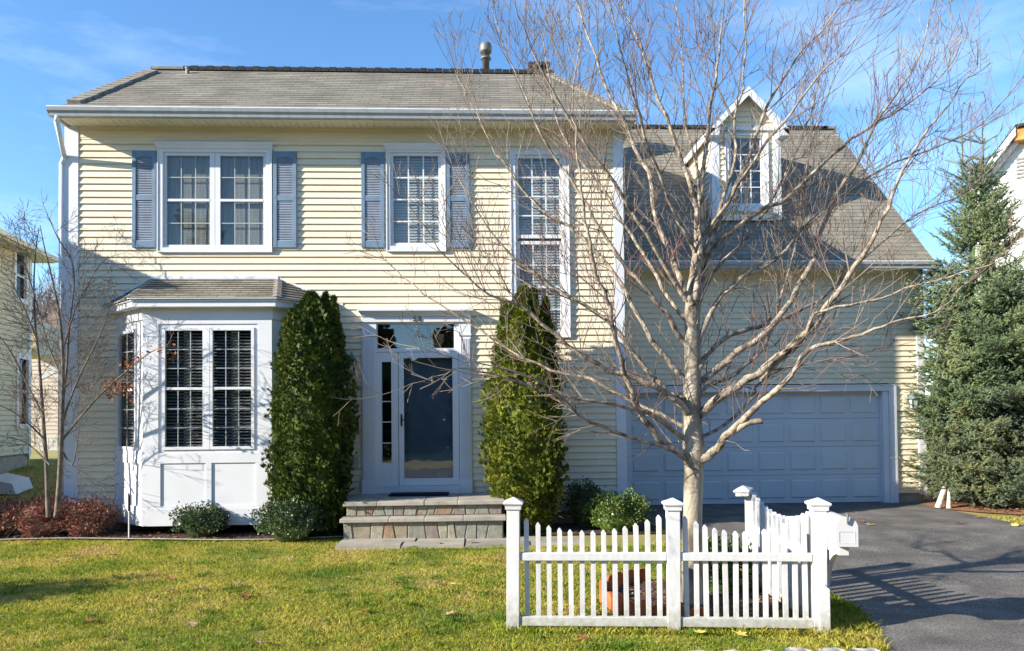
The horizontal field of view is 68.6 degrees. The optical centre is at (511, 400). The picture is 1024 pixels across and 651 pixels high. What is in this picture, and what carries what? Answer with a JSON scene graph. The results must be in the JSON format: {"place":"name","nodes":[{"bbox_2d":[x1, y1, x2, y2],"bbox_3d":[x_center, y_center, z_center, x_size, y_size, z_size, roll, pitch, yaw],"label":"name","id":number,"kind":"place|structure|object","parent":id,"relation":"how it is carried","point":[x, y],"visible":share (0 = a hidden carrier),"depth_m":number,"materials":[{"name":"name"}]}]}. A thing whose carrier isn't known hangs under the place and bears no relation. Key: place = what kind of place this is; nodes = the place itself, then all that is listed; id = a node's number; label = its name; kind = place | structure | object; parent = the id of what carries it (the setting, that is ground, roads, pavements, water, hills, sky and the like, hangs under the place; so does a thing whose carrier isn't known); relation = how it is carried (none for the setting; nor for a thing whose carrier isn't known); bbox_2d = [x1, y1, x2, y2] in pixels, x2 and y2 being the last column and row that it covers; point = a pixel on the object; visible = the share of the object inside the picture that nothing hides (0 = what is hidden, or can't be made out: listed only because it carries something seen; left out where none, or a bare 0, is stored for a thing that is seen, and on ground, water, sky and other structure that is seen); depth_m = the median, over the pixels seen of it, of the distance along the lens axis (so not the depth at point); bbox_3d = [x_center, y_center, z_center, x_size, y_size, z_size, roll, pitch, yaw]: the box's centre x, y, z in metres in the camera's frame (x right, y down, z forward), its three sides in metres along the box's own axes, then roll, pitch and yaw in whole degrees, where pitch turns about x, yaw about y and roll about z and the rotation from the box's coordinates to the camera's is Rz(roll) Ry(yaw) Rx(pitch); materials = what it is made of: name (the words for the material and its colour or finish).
{"place":"outdoors","nodes":[
{"label":"outdoors","id":0,"kind":"place"},
{"bbox_2d":[0,459,57,507],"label":"grass","id":1,"kind":"structure","parent":0,"point":[30,490],"depth_m":15.88,"materials":[{"name":"green plant"}]},
{"bbox_2d":[0,473,32,494],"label":"splash guard","id":2,"kind":"object","parent":1,"relation":"on","point":[15,484],"visible":1,"depth_m":14.01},
{"bbox_2d":[0,413,1023,650],"bbox_3d":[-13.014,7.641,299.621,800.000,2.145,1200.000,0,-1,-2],"label":"ground","id":3,"kind":"structure","parent":0,"point":[52,455],"depth_m":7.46,"materials":[{"name":"green plant"}]},
{"bbox_2d":[0,228,58,473],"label":"neighbour house","id":4,"kind":"structure","parent":3,"relation":"on","point":[10,460],"depth_m":16.80,"materials":[{"name":"wood"}]},
{"bbox_2d":[13,251,28,304],"bbox_3d":[-11.205,-2.860,17.083,0.075,1.275,0.692,0,-1,-11],"label":"window","id":5,"kind":"structure","parent":4,"relation":"in","point":[18,269],"depth_m":17.18,"materials":[{"name":"white glass"}]},
{"bbox_2d":[15,352,30,428],"bbox_3d":[-11.205,-0.224,17.160,0.075,1.724,0.674,0,-1,-11],"label":"window","id":6,"kind":"structure","parent":4,"relation":"in","point":[22,364],"depth_m":17.25,"materials":[{"name":"white glass"}]},
{"bbox_2d":[31,310,57,450],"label":"house","id":7,"kind":"structure","parent":3,"relation":"on","point":[51,429],"depth_m":26.30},
{"bbox_2d":[127,493,129,539],"bbox_3d":[-5.114,1.563,10.004,0.041,0.667,0.030,0,-1,-2],"label":"garden stake","id":8,"kind":"object","parent":3,"relation":"on","point":[128,516],"visible":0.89,"depth_m":10.00,"materials":[{"name":"plastic"}]},
{"bbox_2d":[0,526,343,539],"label":"flower bed","id":9,"kind":"object","parent":3,"relation":"on","point":[222,534],"visible":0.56,"depth_m":10.25,"materials":[{"name":"brown soil"}]},
{"bbox_2d":[0,490,31,535],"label":"barberry","id":10,"kind":"object","parent":9,"relation":"on","point":[3,532],"visible":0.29,"depth_m":10.33,"materials":[{"name":"red plant"}]},
{"bbox_2d":[0,491,80,540],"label":"barberry","id":11,"kind":"object","parent":9,"relation":"on","point":[30,518],"visible":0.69,"depth_m":10.12,"materials":[{"name":"red plant"}]},
{"bbox_2d":[43,491,123,536],"bbox_3d":[-5.897,1.598,10.332,0.982,0.648,0.958,0,-1,-2],"label":"barberry","id":12,"kind":"object","parent":9,"relation":"on","point":[87,519],"visible":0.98,"depth_m":10.16,"materials":[{"name":"red plant"}]},
{"bbox_2d":[0,190,182,517],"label":"bare tree","id":13,"kind":"object","parent":9,"relation":"on","point":[64,371],"visible":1,"depth_m":10.09,"materials":[{"name":"brown plant"}]},
{"bbox_2d":[168,500,230,537],"bbox_3d":[-4.209,1.600,10.134,0.846,0.531,0.688,0,-1,-2],"label":"boxwood","id":14,"kind":"object","parent":9,"relation":"on","point":[199,522],"visible":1,"depth_m":10.00,"materials":[{"name":"green plant"}]},
{"bbox_2d":[248,494,339,541],"bbox_3d":[-2.869,1.521,9.782,1.193,0.646,0.789,0,-1,-2],"label":"boxwood","id":15,"kind":"object","parent":9,"relation":"on","point":[290,523],"visible":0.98,"depth_m":9.66,"materials":[{"name":"green plant"}]},
{"bbox_2d":[260,290,361,536],"bbox_3d":[-2.769,0.172,10.259,1.374,3.437,1.483,0,-1,-2],"label":"arborvitae","id":16,"kind":"object","parent":9,"relation":"on","point":[313,450],"visible":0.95,"depth_m":10.00,"materials":[{"name":"green plant"}]},
{"bbox_2d":[0,536,343,539],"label":"bed edging","id":17,"kind":"object","parent":3,"relation":"on","point":[154,538],"visible":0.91,"depth_m":9.90,"materials":[{"name":"concrete"}]},
{"bbox_2d":[185,620,197,625],"bbox_3d":[-2.573,1.785,6.011,0.107,0.031,0.112,0,-1,-2],"label":"fallen leaf","id":18,"kind":"object","parent":3,"relation":"on","point":[192,623],"visible":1,"depth_m":6.01,"materials":[{"name":"beige plant"}]},
{"bbox_2d":[238,592,250,597],"bbox_3d":[-2.453,1.787,6.886,0.120,0.041,0.120,0,-1,-2],"label":"fallen leaf","id":19,"kind":"object","parent":3,"relation":"on","point":[243,595],"visible":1,"depth_m":6.89,"materials":[{"name":"brown plant"}]},
{"bbox_2d":[340,492,505,539],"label":"front steps","id":20,"kind":"structure","parent":3,"relation":"on","point":[477,515],"depth_m":9.83,"materials":[{"name":"stone"}]},
{"bbox_2d":[388,492,448,496],"bbox_3d":[-1.327,1.338,10.735,0.837,0.021,0.380,0,-1,-2],"label":"doormat","id":21,"kind":"object","parent":20,"relation":"on","point":[419,494],"visible":1,"depth_m":10.60,"materials":[{"name":"black rubber"}]},
{"bbox_2d":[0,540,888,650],"bbox_3d":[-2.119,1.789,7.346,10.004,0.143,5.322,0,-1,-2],"label":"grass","id":22,"kind":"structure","parent":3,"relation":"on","point":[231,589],"depth_m":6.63,"materials":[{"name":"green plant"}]},
{"bbox_2d":[734,630,747,635],"bbox_3d":[1.704,1.736,5.594,0.110,0.019,0.111,0,-1,-2],"label":"fallen leaf","id":23,"kind":"object","parent":22,"relation":"on","point":[741,633],"visible":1,"depth_m":5.60,"materials":[{"name":"yellow plant"}]},
{"bbox_2d":[335,536,579,549],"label":"walkway","id":24,"kind":"structure","parent":3,"relation":"on","point":[370,543],"depth_m":9.45,"materials":[{"name":"grey stone"}]},
{"bbox_2d":[46,41,940,529],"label":"house","id":25,"kind":"structure","parent":3,"relation":"on","point":[222,193],"depth_m":11.11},
{"bbox_2d":[154,141,274,252],"bbox_3d":[-4.341,-2.962,10.976,1.715,1.607,0.149,0,-1,-2],"label":"window","id":26,"kind":"structure","parent":25,"relation":"in","point":[214,198],"depth_m":11.02,"materials":[{"name":"white glass"}]},
{"bbox_2d":[100,276,342,526],"bbox_3d":[-4.198,-0.054,10.554,3.495,3.545,0.853,0,-1,-2],"label":"bay window","id":27,"kind":"structure","parent":25,"relation":"in","point":[156,476],"depth_m":10.33,"materials":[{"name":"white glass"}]},
{"bbox_2d":[383,143,447,251],"bbox_3d":[-1.419,-2.993,11.106,0.938,1.595,0.155,0,-1,-2],"label":"window","id":28,"kind":"structure","parent":25,"relation":"in","point":[403,239],"depth_m":11.15,"materials":[{"name":"white glass"}]},
{"bbox_2d":[404,358,452,477],"bbox_3d":[-1.227,0.303,11.167,0.856,2.014,0.053,0,-1,-2],"label":"inner door","id":29,"kind":"structure","parent":25,"relation":"in","point":[428,420],"depth_m":11.15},
{"bbox_2d":[398,352,459,485],"bbox_3d":[-1.219,0.265,11.010,0.882,1.953,0.089,0,-1,-2],"label":"storm door","id":30,"kind":"structure","parent":25,"relation":"in","point":[455,363],"depth_m":11.02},
{"bbox_2d":[510,150,570,337],"bbox_3d":[0.418,-2.327,11.190,0.883,2.795,0.117,0,-1,-2],"label":"window","id":31,"kind":"structure","parent":25,"relation":"in","point":[526,216],"depth_m":11.22,"materials":[{"name":"white glass"}]},
{"bbox_2d":[724,132,769,211],"bbox_3d":[4.311,-4.191,13.814,0.812,1.455,0.121,0,-1,-2],"label":"window","id":32,"kind":"structure","parent":25,"relation":"in","point":[765,135],"depth_m":13.78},
{"bbox_2d":[631,391,880,504],"bbox_3d":[4.325,0.841,13.327,4.510,2.012,0.065,0,-1,-2],"label":"garage door","id":33,"kind":"structure","parent":25,"relation":"in","point":[775,464],"depth_m":13.32,"materials":[{"name":"metal"}]},
{"bbox_2d":[0,495,1023,616],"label":"leaf litter","id":34,"kind":"object","parent":3,"relation":"on","point":[224,530],"visible":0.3,"depth_m":10.18,"materials":[{"name":"brown plant"}]},
{"bbox_2d":[575,633,587,638],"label":"fallen leaf","id":35,"kind":"object","parent":3,"relation":"on","point":[582,636],"visible":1,"depth_m":5.57,"materials":[{"name":"brown plant"}]},
{"bbox_2d":[505,522,665,534],"bbox_3d":[0.986,1.797,10.549,2.140,0.010,1.030,0,-1,-2],"label":"flower bed","id":36,"kind":"object","parent":3,"relation":"on","point":[565,527],"visible":0.31,"depth_m":10.41,"materials":[{"name":"brown soil"}]},
{"bbox_2d":[477,284,570,532],"bbox_3d":[0.158,0.109,10.416,1.334,3.515,1.456,0,-1,-2],"label":"arborvitae","id":37,"kind":"object","parent":36,"relation":"on","point":[521,464],"visible":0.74,"depth_m":10.12,"materials":[{"name":"green plant"}]},
{"bbox_2d":[559,475,602,526],"bbox_3d":[1.012,1.434,10.771,0.682,0.793,0.579,0,-1,-2],"label":"boxwood","id":38,"kind":"object","parent":36,"relation":"on","point":[578,498],"visible":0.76,"depth_m":10.67,"materials":[{"name":"green plant"}]},
{"bbox_2d":[579,486,655,531],"bbox_3d":[1.471,1.497,10.383,1.054,0.639,0.797,0,-1,-17],"label":"boxwood","id":39,"kind":"object","parent":36,"relation":"on","point":[610,512],"visible":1,"depth_m":10.20,"materials":[{"name":"green plant"}]},
{"bbox_2d":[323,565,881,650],"bbox_3d":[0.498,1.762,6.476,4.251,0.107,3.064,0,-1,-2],"label":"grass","id":40,"kind":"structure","parent":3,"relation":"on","point":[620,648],"depth_m":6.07,"materials":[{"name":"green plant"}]},
{"bbox_2d":[599,568,703,615],"bbox_3d":[1.109,1.733,6.621,0.669,0.216,1.531,0,-1,-8],"label":"scalloped edging","id":41,"kind":"object","parent":3,"relation":"on","point":[642,576],"visible":0.44,"depth_m":6.30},
{"bbox_2d":[503,485,831,634],"bbox_3d":[1.178,1.335,6.478,2.539,1.144,1.736,0,-1,-2],"label":"picket fence","id":42,"kind":"object","parent":3,"relation":"on","point":[788,554],"visible":0.92,"depth_m":5.82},
{"bbox_2d":[822,510,857,588],"bbox_3d":[2.428,1.149,5.623,0.153,0.681,0.561,-1,-1,5],"label":"mailbox post","id":43,"kind":"object","parent":42,"relation":"attached to","point":[839,534],"visible":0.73,"depth_m":5.45,"materials":[{"name":"wood"}]},
{"bbox_2d":[835,513,857,546],"bbox_3d":[2.403,0.926,5.379,0.154,0.246,0.059,0,-1,-2],"label":"door","id":44,"kind":"structure","parent":43,"relation":"in","point":[846,528],"depth_m":5.38,"materials":[{"name":"metal"}]},
{"bbox_2d":[330,0,1023,604],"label":"bare tree","id":45,"kind":"object","parent":3,"relation":"on","point":[694,456],"visible":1,"depth_m":6.66,"materials":[{"name":"brown plant"}]},
{"bbox_2d":[490,590,893,650],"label":"grass","id":46,"kind":"structure","parent":3,"relation":"on","point":[855,624],"depth_m":5.75,"materials":[{"name":"green plant"}]},
{"bbox_2d":[607,580,781,616],"bbox_3d":[1.592,1.773,6.706,1.569,0.028,1.504,0,-1,-2],"label":"tree bed","id":47,"kind":"object","parent":3,"relation":"on","point":[654,595],"visible":0.31,"depth_m":6.73,"materials":[{"name":"brown soil"}]},
{"bbox_2d":[681,534,759,592],"bbox_3d":[1.970,1.518,7.038,0.740,0.574,0.662,0,-1,-2],"label":"evergreen shrub","id":48,"kind":"object","parent":47,"relation":"on","point":[730,567],"visible":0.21,"depth_m":6.90,"materials":[{"name":"green plant"}]},
{"bbox_2d":[782,647,810,650],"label":"border stone","id":49,"kind":"object","parent":3,"relation":"on","point":[794,649],"visible":1,"depth_m":5.19,"materials":[{"name":"white stone"}]},
{"bbox_2d":[812,647,844,650],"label":"border stone","id":50,"kind":"object","parent":3,"relation":"on","point":[832,649],"visible":1,"depth_m":5.18,"materials":[{"name":"white stone"}]},
{"bbox_2d":[849,647,878,650],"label":"border stone","id":51,"kind":"object","parent":3,"relation":"on","point":[863,649],"visible":1,"depth_m":5.17,"materials":[{"name":"white stone"}]},
{"bbox_2d":[919,498,1023,513],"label":"needle bed","id":52,"kind":"object","parent":3,"relation":"on","point":[930,502],"visible":0.41,"depth_m":12.39,"materials":[{"name":"brown plant"}]},
{"bbox_2d":[934,486,947,508],"bbox_3d":[7.101,1.613,12.409,0.251,0.378,0.099,0,-1,-19],"label":"birch log","id":53,"kind":"object","parent":52,"relation":"on","point":[940,499],"visible":0.96,"depth_m":12.38,"materials":[{"name":"white wood"}]},
{"bbox_2d":[945,489,951,507],"bbox_3d":[7.219,1.638,12.411,0.092,0.369,0.138,-1,-1,28],"label":"birch log","id":54,"kind":"object","parent":52,"relation":"on","point":[948,502],"visible":0.72,"depth_m":12.38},
{"bbox_2d":[891,106,1023,508],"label":"spruce tree","id":55,"kind":"object","parent":52,"relation":"on","point":[975,441],"visible":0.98,"depth_m":12.33,"materials":[{"name":"green plant"}]},
{"bbox_2d":[968,123,1023,325],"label":"neighbour house","id":56,"kind":"structure","parent":3,"relation":"on","point":[1016,172],"depth_m":20.21,"materials":[{"name":"white wood"}]},
{"bbox_2d":[0,0,1023,409],"label":"sky","id":57,"kind":"structure","parent":0,"point":[52,52],"materials":[{"name":"blue"}]},
{"bbox_2d":[634,502,1023,650],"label":"driveway","id":58,"kind":"structure","parent":0,"point":[915,576],"depth_m":7.72,"materials":[{"name":"grey asphalt"}]},
{"bbox_2d":[983,515,1023,523],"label":"grass","id":59,"kind":"structure","parent":0,"point":[1015,519],"depth_m":11.06,"materials":[{"name":"yellow plant"}]},
{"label":"hill","id":60,"kind":"structure","parent":0,"visible":0},
{"bbox_2d":[32,276,58,320],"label":"woods","id":61,"kind":"object","parent":60,"relation":"on","point":[41,309],"visible":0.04,"depth_m":81.64,"materials":[{"name":"plant"}]}
]}

